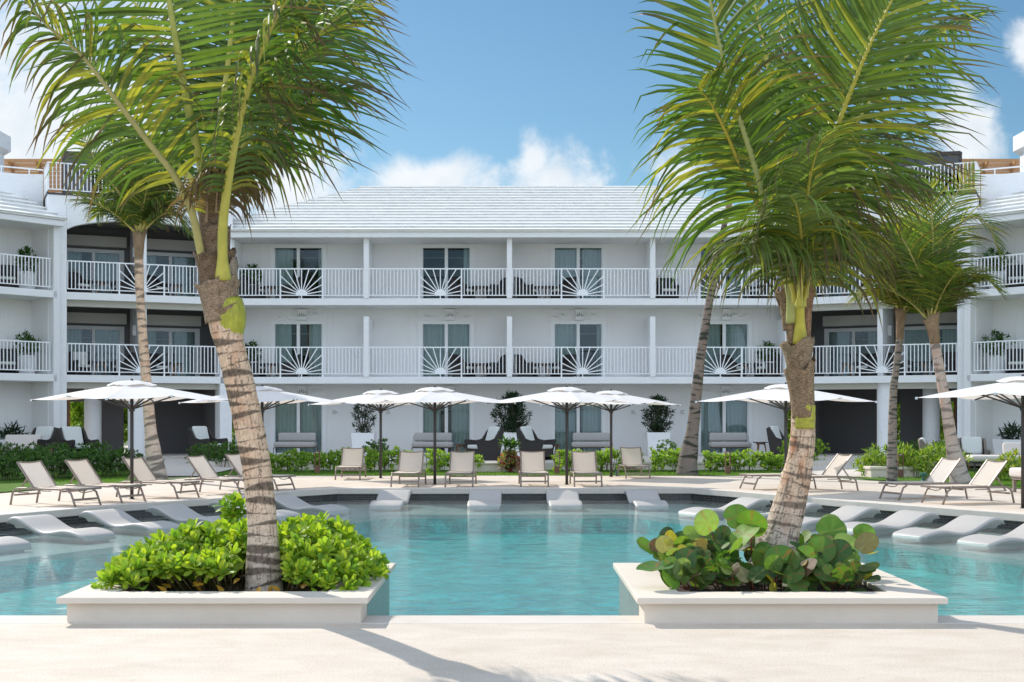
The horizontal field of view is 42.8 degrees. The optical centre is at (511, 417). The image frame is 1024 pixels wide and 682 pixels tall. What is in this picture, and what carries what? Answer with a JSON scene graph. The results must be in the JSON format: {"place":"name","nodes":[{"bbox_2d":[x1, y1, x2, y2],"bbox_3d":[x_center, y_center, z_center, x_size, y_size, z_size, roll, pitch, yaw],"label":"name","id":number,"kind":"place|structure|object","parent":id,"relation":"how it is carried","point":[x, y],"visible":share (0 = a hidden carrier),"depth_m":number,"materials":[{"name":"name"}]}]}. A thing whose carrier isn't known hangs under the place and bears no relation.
{"place":"outdoors","nodes":[
{"label":"outdoors","id":0,"kind":"place"},
{"bbox_2d":[0,191,67,452],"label":"wing building","id":1,"kind":"structure","parent":0,"point":[22,309],"depth_m":48.71,"materials":[{"name":"white paint"}]},
{"bbox_2d":[12,329,41,373],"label":"potted plant","id":2,"kind":"object","parent":1,"relation":"on","point":[26,337],"visible":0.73,"depth_m":48.33,"materials":[{"name":"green plant"}]},
{"bbox_2d":[15,246,40,288],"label":"potted plant","id":3,"kind":"object","parent":1,"relation":"on","point":[27,251],"visible":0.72,"depth_m":48.34,"materials":[{"name":"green plant"}]},
{"bbox_2d":[0,471,135,491],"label":"lawn","id":4,"kind":"structure","parent":0,"point":[7,486],"depth_m":34.54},
{"bbox_2d":[0,440,144,480],"bbox_3d":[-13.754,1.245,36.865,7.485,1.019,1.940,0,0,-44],"label":"hedge","id":5,"kind":"object","parent":4,"relation":"on","point":[107,459],"visible":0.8,"depth_m":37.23,"materials":[{"name":"green plant"}]},
{"bbox_2d":[164,454,232,475],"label":"path","id":6,"kind":"structure","parent":0,"point":[178,467],"depth_m":43.55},
{"bbox_2d":[6,446,917,469],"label":"terrace","id":7,"kind":"structure","parent":0,"point":[549,464],"depth_m":47.93,"materials":[{"name":"stone"}]},
{"bbox_2d":[56,427,99,459],"bbox_3d":[-15.232,0.908,45.827,1.104,1.184,1.042,0,0,40],"label":"wicker armchair","id":8,"kind":"object","parent":7,"relation":"on","point":[72,437],"visible":0.55,"depth_m":45.89,"materials":[{"name":"wicker"}]},
{"bbox_2d":[187,426,227,455],"bbox_3d":[-11.336,0.908,48.621,1.104,1.184,1.042,0,0,30],"label":"wicker armchair","id":9,"kind":"object","parent":7,"relation":"on","point":[200,434],"visible":0.59,"depth_m":48.50,"materials":[{"name":"wicker"}]},
{"bbox_2d":[273,433,317,454],"bbox_3d":[-8.450,1.044,51.021,1.622,0.912,0.882,0,0,0],"label":"patio loveseat","id":10,"kind":"object","parent":7,"relation":"on","point":[296,436],"visible":0.96,"depth_m":51.26,"materials":[{"name":"fabric"}]},
{"bbox_2d":[350,404,376,455],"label":"potted plant","id":11,"kind":"object","parent":7,"relation":"on","point":[361,438],"visible":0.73,"depth_m":51.32,"materials":[{"name":"green plant"}]},
{"bbox_2d":[411,433,453,451],"bbox_3d":[-3.100,1.044,51.021,1.622,0.912,0.882,0,0,0],"label":"patio loveseat","id":12,"kind":"object","parent":7,"relation":"on","point":[429,436],"visible":0.92,"depth_m":51.26,"materials":[{"name":"fabric"}]},
{"bbox_2d":[464,426,503,460],"bbox_3d":[-0.983,0.908,46.219,1.104,1.184,1.042,0,0,-28],"label":"wicker armchair","id":13,"kind":"object","parent":7,"relation":"on","point":[487,446],"visible":0.91,"depth_m":45.86,"materials":[{"name":"wicker"}]},
{"bbox_2d":[488,390,532,455],"bbox_3d":[-0.046,0.172,51.440,1.760,2.656,1.610,0,0,0],"label":"potted plant","id":14,"kind":"object","parent":7,"relation":"on","point":[510,425],"visible":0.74,"depth_m":51.08,"materials":[{"name":"green plant"}]},
{"bbox_2d":[516,426,555,459],"bbox_3d":[0.843,0.908,46.219,1.104,1.184,1.042,0,0,28],"label":"wicker armchair","id":15,"kind":"object","parent":7,"relation":"on","point":[529,439],"visible":0.9,"depth_m":45.96,"materials":[{"name":"wicker"}]},
{"bbox_2d":[571,433,612,447],"bbox_3d":[3.120,1.044,51.021,1.622,0.912,0.882,0,0,0],"label":"patio loveseat","id":16,"kind":"object","parent":7,"relation":"on","point":[591,436],"visible":0.77,"depth_m":51.27,"materials":[{"name":"fabric"}]},
{"bbox_2d":[640,393,674,455],"bbox_3d":[5.788,0.257,51.597,1.459,2.486,1.414,0,0,0],"label":"potted plant","id":17,"kind":"object","parent":7,"relation":"on","point":[655,434],"visible":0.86,"depth_m":51.25,"materials":[{"name":"green plant"}]},
{"bbox_2d":[708,433,751,452],"bbox_3d":[8.500,1.044,51.021,1.622,0.912,0.882,0,0,0],"label":"patio loveseat","id":18,"kind":"object","parent":7,"relation":"on","point":[727,436],"visible":0.92,"depth_m":51.26,"materials":[{"name":"fabric"}]},
{"bbox_2d":[992,420,1020,454],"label":"potted plant","id":19,"kind":"object","parent":7,"relation":"on","point":[1011,432],"visible":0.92,"depth_m":47.65,"materials":[{"name":"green plant"}]},
{"bbox_2d":[218,470,781,475],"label":"lawn","id":20,"kind":"structure","parent":0,"point":[530,474],"depth_m":40.72,"materials":[{"name":"plant"}]},
{"bbox_2d":[269,446,361,471],"bbox_3d":[-6.651,1.337,42.055,3.679,0.837,1.051,0,0,0],"label":"hedge","id":21,"kind":"object","parent":20,"relation":"on","point":[302,455],"visible":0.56,"depth_m":41.84,"materials":[{"name":"green plant"}]},
{"bbox_2d":[364,445,411,471],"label":"hedge","id":22,"kind":"object","parent":20,"relation":"on","point":[393,453],"visible":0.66,"depth_m":41.88,"materials":[{"name":"green plant"}]},
{"bbox_2d":[495,435,520,471],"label":"croton plant","id":23,"kind":"object","parent":20,"relation":"on","point":[506,461],"visible":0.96,"depth_m":41.27,"materials":[{"name":"green plant"}]},
{"bbox_2d":[0,470,1020,486],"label":"grass","id":24,"kind":"structure","parent":20,"relation":"on","point":[604,472],"depth_m":39.99,"materials":[{"name":"green plant"}]},
{"bbox_2d":[551,447,644,471],"bbox_3d":[2.737,1.344,42.057,3.077,0.822,1.064,0,0,0],"label":"hedge","id":25,"kind":"object","parent":20,"relation":"on","point":[602,458],"visible":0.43,"depth_m":41.86,"materials":[{"name":"green plant"}]},
{"bbox_2d":[649,447,680,471],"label":"hedge","id":26,"kind":"object","parent":20,"relation":"on","point":[662,456],"visible":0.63,"depth_m":41.86,"materials":[{"name":"green plant"}]},
{"bbox_2d":[676,138,771,474],"bbox_3d":[6.781,-3.451,38.851,3.581,10.467,3.642,0,0,0],"label":"palm tree","id":27,"kind":"object","parent":20,"relation":"on","point":[687,459],"visible":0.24,"depth_m":39.54,"materials":[{"name":"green plant"}]},
{"bbox_2d":[701,448,787,471],"bbox_3d":[7.704,1.369,42.053,3.248,0.799,1.072,0,0,0],"label":"hedge","id":28,"kind":"object","parent":20,"relation":"on","point":[772,461],"visible":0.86,"depth_m":41.85,"materials":[{"name":"green plant"}]},
{"bbox_2d":[0,422,1020,493],"bbox_3d":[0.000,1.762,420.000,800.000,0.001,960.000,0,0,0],"label":"ground","id":29,"kind":"structure","parent":0,"point":[183,477],"depth_m":39.77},
{"bbox_2d":[0,161,243,455],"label":"corner building","id":30,"kind":"structure","parent":29,"relation":"on","point":[102,325],"depth_m":52.68,"materials":[{"name":"white paint"}]},
{"bbox_2d":[4,159,61,198],"bbox_3d":[-21.200,-9.825,56.810,3.800,2.950,0.620,0,0,0],"label":"timber screen","id":31,"kind":"object","parent":30,"relation":"on","point":[28,163],"visible":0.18,"depth_m":57.00,"materials":[{"name":"brown wood"}]},
{"bbox_2d":[62,151,121,195],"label":"roof pavilion","id":32,"kind":"structure","parent":30,"relation":"on","point":[77,176],"depth_m":53.52,"materials":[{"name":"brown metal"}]},
{"bbox_2d":[67,325,123,374],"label":"sliding door","id":33,"kind":"structure","parent":30,"relation":"in","point":[99,334],"depth_m":53.21,"materials":[{"name":"glass"}]},
{"bbox_2d":[67,248,123,293],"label":"sliding door","id":34,"kind":"structure","parent":30,"relation":"in","point":[100,255],"depth_m":53.21,"materials":[{"name":"glass"}]},
{"bbox_2d":[147,327,199,375],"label":"sliding door","id":35,"kind":"structure","parent":30,"relation":"in","point":[182,336],"depth_m":54.52,"materials":[{"name":"glass"}]},
{"bbox_2d":[147,252,199,296],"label":"sliding door","id":36,"kind":"structure","parent":30,"relation":"in","point":[179,258],"depth_m":54.49,"materials":[{"name":"glass"}]},
{"bbox_2d":[61,115,197,478],"bbox_3d":[-10.892,-3.365,37.549,3.978,10.398,3.350,0,0,-16],"label":"palm tree","id":37,"kind":"object","parent":29,"relation":"on","point":[141,212],"visible":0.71,"depth_m":37.30,"materials":[{"name":"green plant"}]},
{"bbox_2d":[70,402,234,445],"bbox_3d":[-17.555,-0.311,64.747,8.977,4.134,1.998,0,0,-17],"label":"garden hedge","id":38,"kind":"object","parent":29,"relation":"on","point":[76,412],"visible":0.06,"depth_m":63.34,"materials":[{"name":"green plant"}]},
{"bbox_2d":[184,441,238,466],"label":"hedge","id":39,"kind":"object","parent":29,"relation":"on","point":[224,448],"visible":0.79,"depth_m":45.16,"materials":[{"name":"green plant"}]},
{"bbox_2d":[231,186,786,453],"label":"hotel building","id":40,"kind":"structure","parent":29,"relation":"on","point":[374,305],"depth_m":53.30,"materials":[{"name":"white paint"}]},
{"bbox_2d":[270,397,325,453],"bbox_3d":[-8.720,0.325,53.472,2.270,2.350,0.403,0,0,0],"label":"sliding door","id":41,"kind":"structure","parent":40,"relation":"in","point":[285,418],"depth_m":53.58,"materials":[{"name":"glass"}]},
{"bbox_2d":[270,321,325,376],"bbox_3d":[-8.720,-2.785,53.471,2.270,2.350,0.403,0,0,0],"label":"sliding door","id":42,"kind":"structure","parent":40,"relation":"in","point":[280,331],"depth_m":53.57,"materials":[{"name":"glass"}]},
{"bbox_2d":[270,244,325,297],"bbox_3d":[-8.720,-5.895,53.473,2.270,2.350,0.406,0,0,0],"label":"sliding door","id":43,"kind":"structure","parent":40,"relation":"in","point":[281,255],"depth_m":53.54,"materials":[{"name":"glass"}]},
{"bbox_2d":[418,402,473,453],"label":"sliding door","id":44,"kind":"structure","parent":40,"relation":"in","point":[462,414],"depth_m":53.58,"materials":[{"name":"glass"}]},
{"bbox_2d":[418,321,473,376],"bbox_3d":[-2.680,-2.785,53.472,2.270,2.350,0.404,0,0,0],"label":"sliding door","id":45,"kind":"structure","parent":40,"relation":"in","point":[430,333],"depth_m":53.58,"materials":[{"name":"glass"}]},
{"bbox_2d":[418,244,473,297],"bbox_3d":[-2.680,-5.895,53.469,2.270,2.350,0.398,0,0,0],"label":"sliding door","id":46,"kind":"structure","parent":40,"relation":"in","point":[468,248],"depth_m":53.28,"materials":[{"name":"glass"}]},
{"bbox_2d":[550,404,605,451],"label":"sliding door","id":47,"kind":"structure","parent":40,"relation":"in","point":[593,419],"depth_m":53.58,"materials":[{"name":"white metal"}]},
{"bbox_2d":[550,321,605,376],"bbox_3d":[2.700,-2.785,53.473,2.270,2.350,0.406,0,0,0],"label":"sliding door","id":48,"kind":"structure","parent":40,"relation":"in","point":[562,333],"depth_m":53.54,"materials":[{"name":"glass"}]},
{"bbox_2d":[550,244,605,297],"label":"sliding door","id":49,"kind":"structure","parent":40,"relation":"in","point":[561,255],"depth_m":53.57,"materials":[{"name":"white metal"}]},
{"bbox_2d":[696,321,751,376],"bbox_3d":[8.660,-2.785,53.473,2.270,2.350,0.406,0,0,0],"label":"sliding door","id":50,"kind":"structure","parent":40,"relation":"in","point":[734,333],"depth_m":53.57,"materials":[{"name":"glass"}]},
{"bbox_2d":[696,244,751,297],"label":"sliding door","id":51,"kind":"structure","parent":40,"relation":"in","point":[698,246],"depth_m":53.54,"materials":[{"name":"white metal"}]},
{"bbox_2d":[698,397,751,453],"bbox_3d":[8.660,0.325,53.473,2.270,2.350,0.405,0,0,0],"label":"sliding door","id":52,"kind":"structure","parent":40,"relation":"in","point":[733,416],"depth_m":53.58,"materials":[{"name":"glass"}]},
{"bbox_2d":[845,186,957,480],"bbox_3d":[10.834,-2.426,35.867,3.372,8.386,3.167,0,0,28],"label":"palm tree","id":53,"kind":"object","parent":29,"relation":"on","point":[891,464],"visible":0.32,"depth_m":35.90,"materials":[{"name":"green plant"}]},
{"bbox_2d":[811,161,1023,453],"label":"corner building","id":54,"kind":"structure","parent":29,"relation":"on","point":[841,332],"depth_m":52.80,"materials":[{"name":"white paint"}]},
{"bbox_2d":[824,327,876,375],"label":"sliding door","id":55,"kind":"structure","parent":54,"relation":"in","point":[839,336],"depth_m":54.52,"materials":[{"name":"glass"}]},
{"bbox_2d":[891,151,961,197],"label":"roof pavilion","id":56,"kind":"structure","parent":54,"relation":"on","point":[958,155],"depth_m":53.64,"materials":[{"name":"brown metal"}]},
{"bbox_2d":[901,325,956,374],"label":"sliding door","id":57,"kind":"structure","parent":54,"relation":"in","point":[912,334],"depth_m":53.21,"materials":[{"name":"glass"}]},
{"bbox_2d":[962,159,1019,197],"bbox_3d":[21.200,-9.825,56.810,3.800,2.950,0.620,0,0,0],"label":"timber screen","id":58,"kind":"object","parent":54,"relation":"on","point":[989,163],"visible":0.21,"depth_m":57.00,"materials":[{"name":"brown wood"}]},
{"bbox_2d":[957,191,1023,454],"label":"wing building","id":59,"kind":"structure","parent":29,"relation":"on","point":[998,312],"depth_m":48.76,"materials":[{"name":"white paint"}]},
{"bbox_2d":[979,329,1015,373],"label":"potted plant","id":60,"kind":"object","parent":59,"relation":"on","point":[1000,337],"visible":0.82,"depth_m":48.32,"materials":[{"name":"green plant"}]},
{"bbox_2d":[0,475,1023,681],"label":"pool deck","id":61,"kind":"structure","parent":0,"point":[511,652],"depth_m":9.94,"materials":[{"name":"concrete"}]},
{"bbox_2d":[9,460,101,506],"bbox_3d":[-9.129,1.317,26.163,1.798,0.881,0.732,0,0,26],"label":"sun lounger","id":62,"kind":"object","parent":61,"relation":"on","point":[37,475],"visible":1,"depth_m":26.23,"materials":[{"name":"fabric"}]},
{"bbox_2d":[58,459,145,502],"bbox_3d":[-8.559,1.317,27.313,1.798,0.881,0.732,0,0,26],"label":"sun lounger","id":63,"kind":"object","parent":61,"relation":"on","point":[83,471],"visible":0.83,"depth_m":27.38,"materials":[{"name":"fabric"}]},
{"bbox_2d":[30,379,227,498],"bbox_3d":[-8.170,0.457,28.070,3.040,2.585,3.040,0,0,42],"label":"patio umbrella","id":64,"kind":"object","parent":61,"relation":"on","point":[132,391],"visible":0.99,"depth_m":27.80,"materials":[{"name":"fabric"}]},
{"bbox_2d":[116,457,199,498],"bbox_3d":[-7.789,1.317,28.763,1.798,0.881,0.732,0,0,26],"label":"sun lounger","id":65,"kind":"object","parent":61,"relation":"on","point":[143,473],"visible":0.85,"depth_m":28.81,"materials":[{"name":"fabric"}]},
{"bbox_2d":[180,455,243,494],"bbox_3d":[-6.709,1.317,30.063,1.798,0.881,0.732,0,0,26],"label":"sun lounger","id":66,"kind":"object","parent":61,"relation":"on","point":[202,467],"visible":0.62,"depth_m":30.20,"materials":[{"name":"fabric"}]},
{"bbox_2d":[178,385,345,422],"bbox_3d":[-6.350,0.457,33.200,3.040,2.585,3.040,0,0,-43],"label":"patio umbrella","id":67,"kind":"object","parent":61,"relation":"on","point":[268,396],"visible":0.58,"depth_m":32.92,"materials":[{"name":"white fabric"}]},
{"bbox_2d":[335,448,365,479],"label":"sun lounger","id":68,"kind":"object","parent":61,"relation":"on","point":[352,457],"visible":0.99,"depth_m":38.01,"materials":[{"name":"fabric"}]},
{"bbox_2d":[308,389,449,477],"bbox_3d":[-3.800,0.457,37.800,3.040,2.585,3.040,0,0,-40],"label":"patio umbrella","id":69,"kind":"object","parent":61,"relation":"on","point":[375,394],"visible":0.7,"depth_m":37.71,"materials":[{"name":"white fabric"}]},
{"bbox_2d":[390,451,425,486],"bbox_3d":[-2.656,1.317,33.591,0.732,0.881,1.798,0,0,2],"label":"sun lounger","id":70,"kind":"object","parent":61,"relation":"on","point":[410,461],"visible":1,"depth_m":34.03,"materials":[{"name":"fabric"}]},
{"bbox_2d":[355,386,515,484],"bbox_3d":[-2.020,0.457,34.200,3.040,2.585,3.040,0,0,-36],"label":"patio umbrella","id":71,"kind":"object","parent":61,"relation":"on","point":[434,395],"visible":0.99,"depth_m":33.86,"materials":[{"name":"white fabric"}]},
{"bbox_2d":[444,451,476,486],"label":"sun lounger","id":72,"kind":"object","parent":61,"relation":"on","point":[461,461],"visible":1,"depth_m":34.05,"materials":[{"name":"fabric"}]},
{"bbox_2d":[0,487,1023,623],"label":"pool coping","id":73,"kind":"object","parent":61,"relation":"on","point":[537,619],"visible":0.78,"depth_m":24.82,"materials":[{"name":"stone"}]},
{"bbox_2d":[518,451,548,486],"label":"sun lounger","id":74,"kind":"object","parent":61,"relation":"on","point":[532,462],"visible":1,"depth_m":34.22,"materials":[{"name":"fabric"}]},
{"bbox_2d":[485,386,646,484],"bbox_3d":[1.430,0.457,34.100,3.040,2.585,3.040,0,0,38],"label":"patio umbrella","id":75,"kind":"object","parent":61,"relation":"on","point":[559,396],"visible":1,"depth_m":33.79,"materials":[{"name":"white fabric"}]},
{"bbox_2d":[569,451,602,486],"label":"sun lounger","id":76,"kind":"object","parent":61,"relation":"on","point":[586,462],"visible":1,"depth_m":34.22,"materials":[{"name":"fabric"}]},
{"bbox_2d":[540,389,680,476],"bbox_3d":[2.930,0.457,38.600,3.040,2.585,3.040,0,0,34],"label":"patio umbrella","id":77,"kind":"object","parent":61,"relation":"on","point":[618,394],"visible":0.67,"depth_m":38.50,"materials":[{"name":"white fabric"}]},
{"bbox_2d":[618,447,650,478],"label":"sun lounger","id":78,"kind":"object","parent":61,"relation":"on","point":[631,457],"visible":1,"depth_m":38.81,"materials":[{"name":"fabric"}]},
{"bbox_2d":[695,382,876,465],"bbox_3d":[6.500,0.457,31.000,3.040,2.585,3.040,0,0,-44],"label":"patio umbrella","id":79,"kind":"object","parent":61,"relation":"on","point":[778,394],"visible":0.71,"depth_m":30.79,"materials":[{"name":"white fabric"}]},
{"bbox_2d":[778,454,858,490],"bbox_3d":[7.350,1.317,31.361,1.798,0.881,0.732,0,0,-18],"label":"sun lounger","id":80,"kind":"object","parent":61,"relation":"on","point":[836,465],"visible":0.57,"depth_m":31.44,"materials":[{"name":"fabric"}]},
{"bbox_2d":[878,458,967,499],"bbox_3d":[8.870,1.317,28.211,1.798,0.881,0.732,0,0,-18],"label":"sun lounger","id":81,"kind":"object","parent":61,"relation":"on","point":[942,471],"visible":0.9,"depth_m":28.23,"materials":[{"name":"fabric"}]},
{"bbox_2d":[920,460,1014,504],"bbox_3d":[9.340,1.317,26.811,1.798,0.881,0.732,0,0,-18],"label":"sun lounger","id":82,"kind":"object","parent":61,"relation":"on","point":[988,472],"visible":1,"depth_m":26.85,"materials":[{"name":"fabric"}]},
{"bbox_2d":[915,374,1023,507],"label":"patio umbrella","id":83,"kind":"object","parent":61,"relation":"on","point":[1008,388],"visible":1,"depth_m":25.02,"materials":[{"name":"white fabric"}]},
{"bbox_2d":[0,499,1023,614],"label":"pool water","id":84,"kind":"structure","parent":0,"point":[506,557],"depth_m":19.00,"materials":[{"name":"liquid"}]},
{"bbox_2d":[6,514,113,536],"bbox_3d":[-7.886,1.948,22.859,1.950,0.414,0.780,0,0,30],"label":"pool chaise","id":85,"kind":"object","parent":84,"relation":"in","point":[45,524],"visible":0.63,"depth_m":22.83,"materials":[{"name":"grey plastic"}]},
{"bbox_2d":[79,509,179,529],"bbox_3d":[-7.086,1.948,24.309,1.950,0.414,0.780,0,0,30],"label":"pool chaise","id":86,"kind":"object","parent":84,"relation":"in","point":[116,518],"visible":0.69,"depth_m":24.27,"materials":[{"name":"grey plastic"}]},
{"bbox_2d":[145,504,241,522],"bbox_3d":[-6.236,1.948,25.709,1.950,0.414,0.780,0,0,30],"label":"pool chaise","id":87,"kind":"object","parent":84,"relation":"in","point":[179,512],"visible":0.52,"depth_m":25.76,"materials":[{"name":"grey plastic"}]},
{"bbox_2d":[275,494,348,510],"bbox_3d":[-4.556,1.948,28.909,1.950,0.414,0.780,0,0,30],"label":"pool chaise","id":88,"kind":"object","parent":84,"relation":"in","point":[290,502],"visible":0.51,"depth_m":28.79,"materials":[{"name":"grey plastic"}]},
{"bbox_2d":[369,490,411,505],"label":"pool chaise","id":89,"kind":"object","parent":84,"relation":"in","point":[393,497],"visible":0.65,"depth_m":31.03,"materials":[{"name":"grey plastic"}]},
{"bbox_2d":[467,490,501,505],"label":"pool chaise","id":90,"kind":"object","parent":84,"relation":"in","point":[485,497],"visible":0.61,"depth_m":31.05,"materials":[{"name":"grey plastic"}]},
{"bbox_2d":[545,490,582,505],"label":"pool chaise","id":91,"kind":"object","parent":84,"relation":"in","point":[562,497],"visible":0.69,"depth_m":31.03,"materials":[{"name":"grey plastic"}]},
{"bbox_2d":[624,490,668,505],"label":"pool chaise","id":92,"kind":"object","parent":84,"relation":"in","point":[643,497],"visible":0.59,"depth_m":31.04,"materials":[{"name":"grey plastic"}]},
{"bbox_2d":[679,497,770,513],"bbox_3d":[4.544,1.948,28.022,1.950,0.414,0.780,0,0,-26],"label":"pool chaise","id":93,"kind":"object","parent":84,"relation":"in","point":[749,503],"visible":0.55,"depth_m":28.02,"materials":[{"name":"grey plastic"}]},
{"bbox_2d":[802,505,880,524],"bbox_3d":[6.144,1.948,25.322,1.950,0.414,0.780,0,0,-26],"label":"pool chaise","id":94,"kind":"object","parent":84,"relation":"in","point":[848,513],"visible":0.41,"depth_m":25.33,"materials":[{"name":"grey plastic"}]},
{"bbox_2d":[845,510,939,529],"bbox_3d":[6.864,1.948,24.022,1.950,0.414,0.780,0,0,-26],"label":"pool chaise","id":95,"kind":"object","parent":84,"relation":"in","point":[902,519],"visible":0.61,"depth_m":24.02,"materials":[{"name":"grey plastic"}]},
{"bbox_2d":[893,515,1004,536],"bbox_3d":[7.594,1.948,22.772,1.950,0.414,0.780,0,0,-26],"label":"pool chaise","id":96,"kind":"object","parent":84,"relation":"in","point":[966,525],"visible":0.59,"depth_m":22.71,"materials":[{"name":"grey plastic"}]},
{"bbox_2d":[958,523,1023,544],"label":"pool chaise","id":97,"kind":"object","parent":84,"relation":"in","point":[1016,535],"visible":0.48,"depth_m":21.13,"materials":[{"name":"grey plastic"}]},
{"bbox_2d":[0,494,1023,529],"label":"pool wall","id":98,"kind":"structure","parent":0,"point":[141,513],"depth_m":32.02,"materials":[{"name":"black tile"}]},
{"bbox_2d":[0,0,1023,419],"label":"sky","id":99,"kind":"structure","parent":0,"point":[504,92],"materials":[{"name":"blue"}]},
{"bbox_2d":[861,469,1020,487],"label":"lawn","id":100,"kind":"structure","parent":0,"point":[970,470],"depth_m":36.77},
{"bbox_2d":[849,440,974,476],"bbox_3d":[11.747,1.238,38.420,3.574,1.240,1.607,0,0,34],"label":"shrub border","id":101,"kind":"object","parent":100,"relation":"on","point":[878,458],"visible":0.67,"depth_m":38.25,"materials":[{"name":"green plant"}]},
{"bbox_2d":[865,158,1012,483],"bbox_3d":[11.248,-2.596,34.924,3.844,8.893,4.195,0,0,0],"label":"palm tree","id":102,"kind":"object","parent":100,"relation":"on","point":[936,295],"visible":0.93,"depth_m":34.48,"materials":[{"name":"green plant"}]},
{"bbox_2d":[958,437,990,468],"bbox_3d":[15.306,1.171,43.337,0.930,1.057,0.986,0,0,10],"label":"wicker armchair","id":103,"kind":"object","parent":100,"relation":"on","point":[975,445],"visible":0.45,"depth_m":43.56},
{"label":"pool floor","id":104,"kind":"structure","parent":0,"visible":0},
{"bbox_2d":[56,563,395,622],"bbox_3d":[-2.540,2.237,12.390,2.640,1.426,2.660,0,0,0],"label":"pool planter","id":105,"kind":"object","parent":104,"relation":"on","point":[89,604],"visible":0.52,"depth_m":11.12,"materials":[{"name":"concrete"}]},
{"bbox_2d":[0,0,417,590],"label":"palm tree","id":106,"kind":"object","parent":105,"relation":"in","point":[227,159],"visible":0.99,"depth_m":11.48,"materials":[{"name":"green plant"}]},
{"bbox_2d":[90,491,389,590],"bbox_3d":[-2.547,1.196,12.567,2.752,0.893,2.207,0,0,0],"label":"naupaka bush","id":107,"kind":"object","parent":105,"relation":"in","point":[331,551],"visible":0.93,"depth_m":11.95,"materials":[{"name":"green plant"}]},
{"bbox_2d":[613,563,947,622],"bbox_3d":[2.375,2.237,12.380,2.630,1.426,2.680,0,0,0],"label":"pool planter","id":108,"kind":"object","parent":104,"relation":"on","point":[648,597],"visible":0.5,"depth_m":11.11,"materials":[{"name":"concrete"}]},
{"bbox_2d":[636,504,880,591],"bbox_3d":[2.328,1.219,12.399,2.447,0.781,1.917,0,0,0],"label":"sea grape bush","id":109,"kind":"object","parent":108,"relation":"on","point":[698,555],"visible":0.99,"depth_m":11.92,"materials":[{"name":"green plant"}]},
{"bbox_2d":[624,0,1007,585],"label":"palm tree","id":110,"kind":"object","parent":108,"relation":"in","point":[808,245],"visible":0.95,"depth_m":11.61,"materials":[{"name":"green plant"}]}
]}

